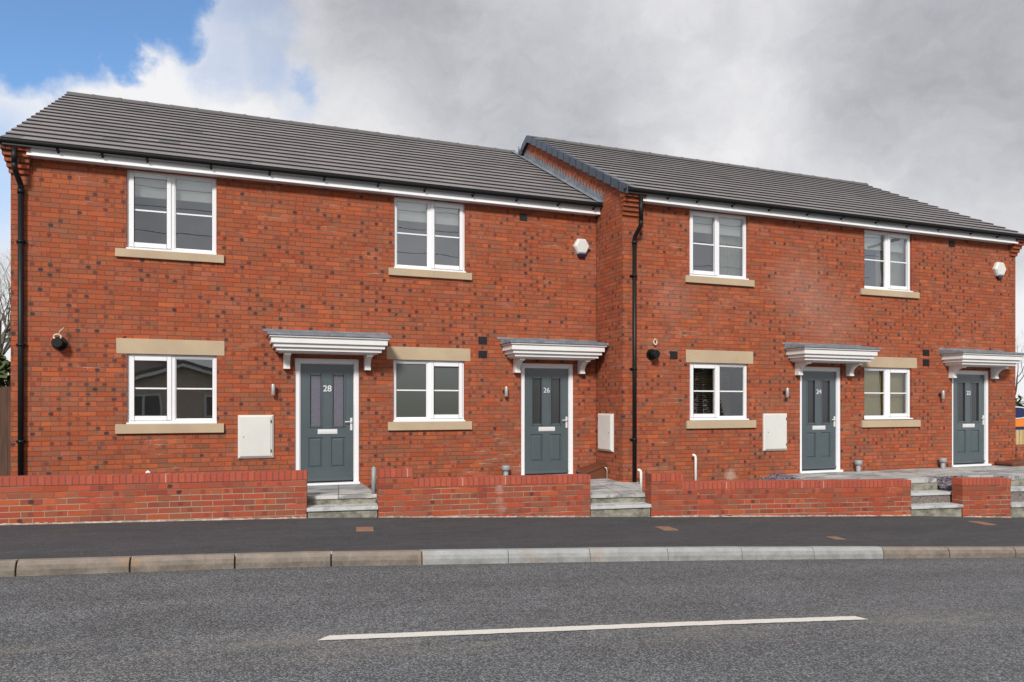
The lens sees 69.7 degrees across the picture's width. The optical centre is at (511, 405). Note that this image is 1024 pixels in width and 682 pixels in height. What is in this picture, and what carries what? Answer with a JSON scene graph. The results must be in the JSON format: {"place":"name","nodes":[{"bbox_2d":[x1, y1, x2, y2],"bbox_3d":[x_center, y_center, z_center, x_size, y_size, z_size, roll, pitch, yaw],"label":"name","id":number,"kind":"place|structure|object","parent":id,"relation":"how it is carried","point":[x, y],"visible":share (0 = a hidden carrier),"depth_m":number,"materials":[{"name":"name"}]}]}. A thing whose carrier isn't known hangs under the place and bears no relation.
{"place":"outdoors","nodes":[
{"label":"outdoors","id":0,"kind":"place"},
{"bbox_2d":[307,483,376,499],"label":"path","id":1,"kind":"structure","parent":0,"point":[342,491],"depth_m":10.59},
{"bbox_2d":[372,466,375,493],"bbox_3d":[-1.964,1.085,10.445,0.064,0.430,0.062,0,0,-21],"label":"grey post","id":2,"kind":"object","parent":1,"relation":"on","point":[373,479],"visible":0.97,"depth_m":10.42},
{"bbox_2d":[0,557,1023,681],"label":"road","id":3,"kind":"structure","parent":0,"point":[944,620],"depth_m":5.63,"materials":[{"name":"grey asphalt"}]},
{"bbox_2d":[319,616,865,639],"bbox_3d":[0.783,1.681,5.572,4.375,0.148,0.113,0,0,-13],"label":"road marking","id":4,"kind":"object","parent":3,"relation":"on","point":[461,632],"visible":1,"depth_m":5.50,"materials":[{"name":"paint"}]},
{"bbox_2d":[0,515,1023,559],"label":"pavement","id":5,"kind":"structure","parent":0,"point":[38,541],"depth_m":9.12,"materials":[{"name":"grey asphalt"}]},
{"bbox_2d":[0,470,307,524],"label":"garden wall","id":6,"kind":"structure","parent":5,"relation":"on","point":[126,497],"depth_m":9.45,"materials":[{"name":"brick"}]},
{"bbox_2d":[16,553,421,571],"bbox_3d":[1.132,1.908,8.261,34.000,0.960,0.076,0,0,-13],"label":"kerb bed","id":7,"kind":"object","parent":5,"relation":"on","point":[235,562],"visible":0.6,"depth_m":7.31,"materials":[{"name":"grey concrete"}]},
{"bbox_2d":[0,559,18,576],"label":"kerb stone","id":8,"kind":"object","parent":7,"relation":"on","point":[7,567],"visible":0.59,"depth_m":6.82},
{"bbox_2d":[16,556,131,575],"bbox_3d":[-4.153,1.566,6.993,0.957,0.230,0.120,0,0,-13],"label":"kerb stone","id":9,"kind":"object","parent":7,"relation":"on","point":[65,566],"visible":0.61,"depth_m":6.95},
{"bbox_2d":[131,553,234,571],"bbox_3d":[-3.218,1.581,7.214,0.937,0.230,0.120,0,0,-13],"label":"kerb stone","id":10,"kind":"object","parent":7,"relation":"on","point":[151,563],"visible":0.62,"depth_m":7.17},
{"bbox_2d":[236,551,330,568],"bbox_3d":[-2.304,1.602,7.429,0.912,0.236,0.120,0,0,-13],"label":"kerb stone","id":11,"kind":"object","parent":7,"relation":"on","point":[285,559],"visible":0.64,"depth_m":7.38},
{"bbox_2d":[332,550,421,565],"bbox_3d":[-1.403,1.628,7.642,0.913,0.243,0.120,0,0,-13],"label":"kerb stone","id":12,"kind":"object","parent":7,"relation":"on","point":[376,557],"visible":0.62,"depth_m":7.60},
{"bbox_2d":[421,549,507,564],"bbox_3d":[-0.501,1.657,7.855,0.920,0.246,0.120,0,0,-13],"label":"kerb stone","id":13,"kind":"object","parent":7,"relation":"on","point":[459,556],"visible":0.61,"depth_m":7.81,"materials":[{"name":"concrete"}]},
{"bbox_2d":[507,548,589,562],"bbox_3d":[0.401,1.687,8.068,0.921,0.245,0.120,0,0,-13],"label":"kerb stone","id":14,"kind":"object","parent":7,"relation":"on","point":[534,555],"visible":0.62,"depth_m":8.02,"materials":[{"name":"concrete"}]},
{"bbox_2d":[587,547,667,561],"bbox_3d":[1.305,1.718,8.281,0.925,0.252,0.120,0,0,-13],"label":"kerb stone","id":15,"kind":"object","parent":7,"relation":"on","point":[607,554],"visible":0.62,"depth_m":8.23,"materials":[{"name":"concrete"}]},
{"bbox_2d":[665,546,741,560],"bbox_3d":[2.211,1.753,8.495,0.926,0.251,0.120,0,0,-13],"label":"kerb stone","id":16,"kind":"object","parent":7,"relation":"on","point":[705,553],"visible":0.62,"depth_m":8.45,"materials":[{"name":"concrete"}]},
{"bbox_2d":[740,546,813,559],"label":"kerb stone","id":17,"kind":"object","parent":7,"relation":"on","point":[774,552],"visible":0.59,"depth_m":8.67,"materials":[{"name":"concrete"}]},
{"bbox_2d":[808,546,882,558],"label":"kerb stone","id":18,"kind":"object","parent":7,"relation":"on","point":[848,552],"visible":0.59,"depth_m":8.89,"materials":[{"name":"concrete"}]},
{"bbox_2d":[878,546,948,558],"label":"kerb stone","id":19,"kind":"object","parent":7,"relation":"on","point":[893,552],"visible":0.61,"depth_m":9.11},
{"bbox_2d":[943,546,1014,557],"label":"kerb stone","id":20,"kind":"object","parent":7,"relation":"on","point":[980,551],"visible":0.62,"depth_m":9.33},
{"bbox_2d":[1009,546,1023,556],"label":"kerb stone","id":21,"kind":"object","parent":7,"relation":"on","point":[1019,551],"visible":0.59,"depth_m":9.47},
{"bbox_2d":[356,527,373,530],"bbox_3d":[-1.816,1.547,9.065,0.210,0.056,0.300,0,0,-13],"label":"utility cover","id":22,"kind":"object","parent":5,"relation":"on","point":[364,529],"visible":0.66,"depth_m":9.02,"materials":[{"name":"brown metal"}]},
{"bbox_2d":[377,468,590,517],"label":"garden wall","id":23,"kind":"structure","parent":5,"relation":"on","point":[403,493],"depth_m":10.44,"materials":[{"name":"brick"}]},
{"bbox_2d":[655,526,677,529],"bbox_3d":[2.081,1.680,9.903,0.210,0.057,0.300,0,0,-13],"label":"utility cover","id":24,"kind":"object","parent":5,"relation":"on","point":[665,528],"visible":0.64,"depth_m":9.88,"materials":[{"name":"brown metal"}]},
{"bbox_2d":[645,472,910,516],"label":"garden wall","id":25,"kind":"structure","parent":5,"relation":"on","point":[670,494],"depth_m":11.52,"materials":[{"name":"brick"}]},
{"bbox_2d":[827,536,843,538],"bbox_3d":[4.236,1.757,9.610,0.150,0.054,0.180,0,0,-13],"label":"utility cover","id":26,"kind":"object","parent":5,"relation":"on","point":[833,537],"visible":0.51,"depth_m":9.62,"materials":[{"name":"brown metal"}]},
{"bbox_2d":[952,477,1010,517],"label":"garden wall","id":27,"kind":"structure","parent":5,"relation":"on","point":[982,496],"depth_m":12.43,"materials":[{"name":"brick"}]},
{"bbox_2d":[967,521,995,524],"bbox_3d":[7.427,1.883,11.627,0.230,0.062,0.320,0,0,-13],"label":"utility cover","id":28,"kind":"object","parent":5,"relation":"on","point":[980,522],"visible":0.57,"depth_m":11.61,"materials":[{"name":"brown metal"}]},
{"bbox_2d":[0,0,1023,559],"label":"sky","id":29,"kind":"structure","parent":0,"point":[920,100],"materials":[{"name":"white"}]},
{"bbox_2d":[307,469,1023,514],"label":"front garden ground","id":30,"kind":"structure","parent":0,"point":[1017,496],"depth_m":12.58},
{"bbox_2d":[0,387,10,475],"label":"timber fence","id":31,"kind":"object","parent":30,"relation":"on","point":[5,431],"visible":0.46,"depth_m":10.67,"materials":[{"name":"brown wood"}]},
{"bbox_2d":[0,353,10,387],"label":"hedge","id":32,"kind":"object","parent":30,"relation":"on","point":[5,367],"visible":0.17,"depth_m":13.24,"materials":[{"name":"green plant"}]},
{"bbox_2d":[0,91,608,497],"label":"brick house","id":33,"kind":"structure","parent":30,"relation":"on","point":[294,295],"depth_m":11.67,"materials":[{"name":"red brick"}]},
{"bbox_2d":[126,354,216,423],"bbox_3d":[-5.018,-0.235,10.873,1.212,1.019,0.140,0,0,-21],"label":"window","id":34,"kind":"structure","parent":33,"relation":"in","point":[171,388],"depth_m":10.84,"materials":[{"name":"white plastic"}]},
{"bbox_2d":[126,170,216,254],"bbox_3d":[-5.021,-2.835,10.872,1.212,1.161,0.140,0,0,-21],"label":"window","id":35,"kind":"structure","parent":33,"relation":"in","point":[170,179],"depth_m":10.83,"materials":[{"name":"white plastic"}]},
{"bbox_2d":[134,178,211,203],"bbox_3d":[-5.072,-3.239,11.003,1.144,0.336,0.044,0,0,-21],"label":"roller blind","id":36,"kind":"object","parent":33,"relation":"attached to","point":[194,191],"visible":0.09,"depth_m":11.02,"materials":[{"name":"white fabric"}]},
{"bbox_2d":[300,364,352,481],"bbox_3d":[-2.937,0.280,11.687,0.824,1.864,0.110,0,0,-21],"label":"door","id":37,"kind":"structure","parent":33,"relation":"in","point":[326,422],"depth_m":11.69,"materials":[{"name":"grey plastic"}]},
{"bbox_2d":[397,202,458,225],"bbox_3d":[-1.425,-3.239,12.400,1.157,0.336,0.044,0,0,-21],"label":"roller blind","id":38,"kind":"object","parent":33,"relation":"attached to","point":[411,212],"visible":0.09,"depth_m":12.36,"materials":[{"name":"white fabric"}]},
{"bbox_2d":[393,360,464,421],"bbox_3d":[-1.386,-0.235,12.265,1.225,1.019,0.140,0,0,-21],"label":"window","id":39,"kind":"structure","parent":33,"relation":"in","point":[423,390],"depth_m":12.26,"materials":[{"name":"white plastic"}]},
{"bbox_2d":[394,197,465,272],"bbox_3d":[-1.374,-2.826,12.270,1.225,1.177,0.140,0,0,-21],"label":"window","id":40,"kind":"structure","parent":33,"relation":"in","point":[430,235],"depth_m":12.27,"materials":[{"name":"white plastic"}]},
{"bbox_2d":[525,368,567,473],"bbox_3d":[0.615,0.282,13.048,0.848,1.869,0.110,0,0,-21],"label":"door","id":41,"kind":"structure","parent":33,"relation":"in","point":[546,389],"depth_m":13.05,"materials":[{"name":"grey plastic"}]},
{"bbox_2d":[307,498,375,512],"bbox_3d":[-2.687,1.629,10.899,1.145,0.642,1.486,0,0,-21],"label":"path base","id":42,"kind":"object","parent":30,"relation":"on","point":[340,501],"visible":0.14,"depth_m":10.29,"materials":[{"name":"grey concrete"}]},
{"bbox_2d":[307,503,377,517],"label":"front steps","id":43,"kind":"structure","parent":30,"relation":"on","point":[365,510],"depth_m":10.02,"materials":[{"name":"grey concrete"}]},
{"bbox_2d":[502,465,509,475],"bbox_3d":[-0.104,1.265,12.580,0.144,0.470,0.144,0,0,-21],"label":"drain vent","id":44,"kind":"object","parent":30,"relation":"on","point":[505,469],"visible":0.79,"depth_m":12.54,"materials":[{"name":"grey plastic"}]},
{"bbox_2d":[590,497,644,502],"bbox_3d":[1.277,1.643,12.114,1.897,0.614,2.028,0,0,-21],"label":"path base","id":45,"kind":"object","parent":30,"relation":"on","point":[617,500],"visible":0.07,"depth_m":11.22,"materials":[{"name":"beige stone"}]},
{"bbox_2d":[590,479,644,497],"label":"path","id":46,"kind":"structure","parent":45,"relation":"on","point":[604,488],"depth_m":11.66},
{"bbox_2d":[576,462,607,478],"bbox_3d":[1.419,1.226,13.027,0.414,0.389,0.455,0,0,-21],"label":"meter box","id":47,"kind":"object","parent":46,"relation":"on","point":[596,470],"visible":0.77,"depth_m":12.91,"materials":[{"name":"brown plastic"}]},
{"bbox_2d":[590,502,650,516],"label":"front steps","id":48,"kind":"structure","parent":30,"relation":"on","point":[630,509],"depth_m":10.94,"materials":[{"name":"grey concrete"}]},
{"bbox_2d":[637,469,641,490],"bbox_3d":[2.141,1.282,12.301,0.082,0.437,0.046,0,0,-1],"label":"overflow pipe","id":49,"kind":"object","parent":30,"relation":"on","point":[640,470],"visible":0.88,"depth_m":12.28,"materials":[{"name":"white plastic"}]},
{"bbox_2d":[692,454,696,480],"bbox_3d":[3.192,1.175,12.854,0.082,0.650,0.046,0,0,-1],"label":"overflow pipe","id":50,"kind":"object","parent":30,"relation":"on","point":[695,467],"visible":0.88,"depth_m":12.84,"materials":[{"name":"white plastic"}]},
{"bbox_2d":[512,135,1023,491],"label":"brick house","id":51,"kind":"structure","parent":30,"relation":"on","point":[799,326],"depth_m":13.94,"materials":[{"name":"brick"},{"name":"roof tile"},{"name":"white upvc"}]},
{"bbox_2d":[694,371,729,412],"bbox_3d":[3.540,-0.246,13.306,0.975,0.948,0.025,0,0,-21],"label":"venetian blind","id":52,"kind":"object","parent":51,"relation":"attached to","point":[710,393],"visible":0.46,"depth_m":13.31,"materials":[{"name":"brown"}]},
{"bbox_2d":[693,217,739,236],"bbox_3d":[3.642,-3.269,13.326,1.191,0.336,0.044,0,0,-21],"label":"roller blind","id":53,"kind":"object","parent":51,"relation":"attached to","point":[729,227],"visible":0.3,"depth_m":13.37,"materials":[{"name":"white fabric"}]},
{"bbox_2d":[690,363,748,420],"bbox_3d":[3.699,-0.240,13.198,1.263,1.020,0.140,0,0,-21],"label":"window","id":54,"kind":"structure","parent":51,"relation":"in","point":[716,391],"depth_m":13.17,"materials":[{"name":"white plastic"}]},
{"bbox_2d":[690,210,748,279],"bbox_3d":[3.692,-2.859,13.195,1.259,1.172,0.140,0,0,-21],"label":"window","id":55,"kind":"structure","parent":51,"relation":"in","point":[715,217],"depth_m":13.18,"materials":[{"name":"white plastic"}]},
{"bbox_2d":[719,222,740,275],"bbox_3d":[3.955,-2.740,13.527,0.621,1.310,0.063,0,0,-21],"label":"curtain","id":56,"kind":"object","parent":51,"relation":"hanging from","point":[729,261],"visible":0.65,"depth_m":13.55,"materials":[{"name":"fabric"}]},
{"bbox_2d":[802,371,835,469],"bbox_3d":[5.863,0.290,14.043,0.839,1.870,0.110,0,0,-21],"label":"door","id":57,"kind":"structure","parent":51,"relation":"in","point":[818,387],"depth_m":14.05,"materials":[{"name":"grey plastic"}]},
{"bbox_2d":[854,460,861,471],"bbox_3d":[6.674,1.245,14.161,0.144,0.370,0.144,0,0,-21],"label":"drain vent","id":58,"kind":"object","parent":51,"relation":"attached to","point":[858,463],"visible":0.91,"depth_m":14.12,"materials":[{"name":"grey plastic"}]},
{"bbox_2d":[864,234,902,252],"bbox_3d":[7.414,-3.269,14.772,1.198,0.336,0.044,0,0,-21],"label":"roller blind","id":59,"kind":"object","parent":51,"relation":"attached to","point":[873,242],"visible":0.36,"depth_m":14.75,"materials":[{"name":"white fabric"}]},
{"bbox_2d":[864,371,903,415],"bbox_3d":[7.410,-0.240,14.770,1.218,1.008,0.044,0,0,-21],"label":"roller blind","id":60,"kind":"object","parent":51,"relation":"attached to","point":[873,403],"visible":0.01,"depth_m":14.75,"materials":[{"name":"beige fabric"}]},
{"bbox_2d":[864,367,912,419],"bbox_3d":[7.461,-0.230,14.640,1.265,1.024,0.140,0,0,-21],"label":"window","id":61,"kind":"structure","parent":51,"relation":"in","point":[886,393],"depth_m":14.65,"materials":[{"name":"white plastic"}]},
{"bbox_2d":[864,230,912,291],"bbox_3d":[7.464,-2.859,14.641,1.266,1.172,0.140,0,0,-21],"label":"window","id":62,"kind":"structure","parent":51,"relation":"in","point":[886,261],"depth_m":14.65,"materials":[{"name":"white plastic"}]},
{"bbox_2d":[875,250,902,286],"bbox_3d":[7.681,-2.740,14.955,0.728,1.310,0.063,0,0,-21],"label":"curtain","id":63,"kind":"object","parent":51,"relation":"hanging from","point":[896,274],"visible":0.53,"depth_m":14.98,"materials":[{"name":"fabric"}]},
{"bbox_2d":[939,458,946,467],"bbox_3d":[8.775,1.252,14.967,0.144,0.355,0.144,0,0,-21],"label":"drain vent","id":64,"kind":"object","parent":51,"relation":"attached to","point":[942,461],"visible":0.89,"depth_m":14.93,"materials":[{"name":"grey plastic"}]},
{"bbox_2d":[953,374,984,463],"bbox_3d":[9.620,0.290,15.483,0.942,1.870,0.110,0,0,-21],"label":"door","id":65,"kind":"structure","parent":51,"relation":"in","point":[968,390],"depth_m":15.49,"materials":[{"name":"grey plastic"}]},
{"bbox_2d":[757,473,799,479],"bbox_3d":[4.845,1.363,13.009,1.020,0.218,1.078,0,0,-21],"label":"slate pile","id":66,"kind":"object","parent":30,"relation":"on","point":[779,476],"visible":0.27,"depth_m":13.28,"materials":[{"name":"stone"}]},
{"bbox_2d":[911,490,962,516],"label":"front steps","id":67,"kind":"structure","parent":30,"relation":"on","point":[946,509],"depth_m":12.27,"materials":[{"name":"grey concrete"}]},
{"bbox_2d":[931,475,962,489],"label":"slate chippings","id":68,"kind":"object","parent":30,"relation":"on","point":[943,484],"visible":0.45,"depth_m":12.98,"materials":[{"name":"purple gravel"}]},
{"bbox_2d":[911,480,1023,490],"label":"path base","id":69,"kind":"object","parent":30,"relation":"on","point":[923,486],"visible":0.07,"depth_m":12.86,"materials":[{"name":"grey concrete"}]},
{"bbox_2d":[1011,486,1023,516],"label":"front steps","id":70,"kind":"structure","parent":30,"relation":"on","point":[1017,509],"depth_m":12.61,"materials":[{"name":"grey concrete"}]},
{"bbox_2d":[1015,406,1023,429],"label":"agent board","id":71,"kind":"object","parent":30,"relation":"on","point":[1019,418],"visible":0.27,"depth_m":18.33,"materials":[{"name":"orange"}]},
{"bbox_2d":[1015,444,1023,458],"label":"boundary wall","id":72,"kind":"structure","parent":30,"relation":"on","point":[1019,451],"depth_m":15.95,"materials":[{"name":"brick"}]},
{"bbox_2d":[1015,430,1023,444],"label":"timber fence","id":73,"kind":"object","parent":30,"relation":"on","point":[1019,436],"depth_m":21.13,"materials":[{"name":"beige wood"}]},
{"bbox_2d":[1015,332,1023,403],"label":"bare tree","id":74,"kind":"object","parent":30,"relation":"on","point":[1017,382],"visible":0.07,"depth_m":25.99,"materials":[{"name":"brown plant"}]},
{"bbox_2d":[1015,395,1023,406],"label":"hedge","id":75,"kind":"object","parent":30,"relation":"on","point":[1019,400],"depth_m":23.75,"materials":[{"name":"green plant"}]},
{"bbox_2d":[786,465,1023,482],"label":"path","id":76,"kind":"structure","parent":0,"point":[923,475],"depth_m":13.62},
{"bbox_2d":[995,459,1023,466],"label":"brick wall","id":77,"kind":"structure","parent":76,"relation":"on","point":[1015,462],"depth_m":15.46,"materials":[{"name":"red brick"}]},
{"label":"ground","id":78,"kind":"structure","parent":0,"visible":0},
{"bbox_2d":[0,252,10,352],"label":"bare tree","id":79,"kind":"object","parent":78,"relation":"on","point":[3,337],"visible":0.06,"depth_m":23.07,"materials":[{"name":"brown plant"}]},
{"bbox_2d":[0,249,10,354],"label":"bare tree","id":80,"kind":"object","parent":78,"relation":"on","point":[7,347],"visible":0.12,"depth_m":26.86,"materials":[{"name":"brown plant"}]},
{"bbox_2d":[0,257,10,342],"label":"bare tree","id":81,"kind":"object","parent":78,"relation":"on","point":[3,305],"visible":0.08,"depth_m":32.10,"materials":[{"name":"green plant"}]}
]}

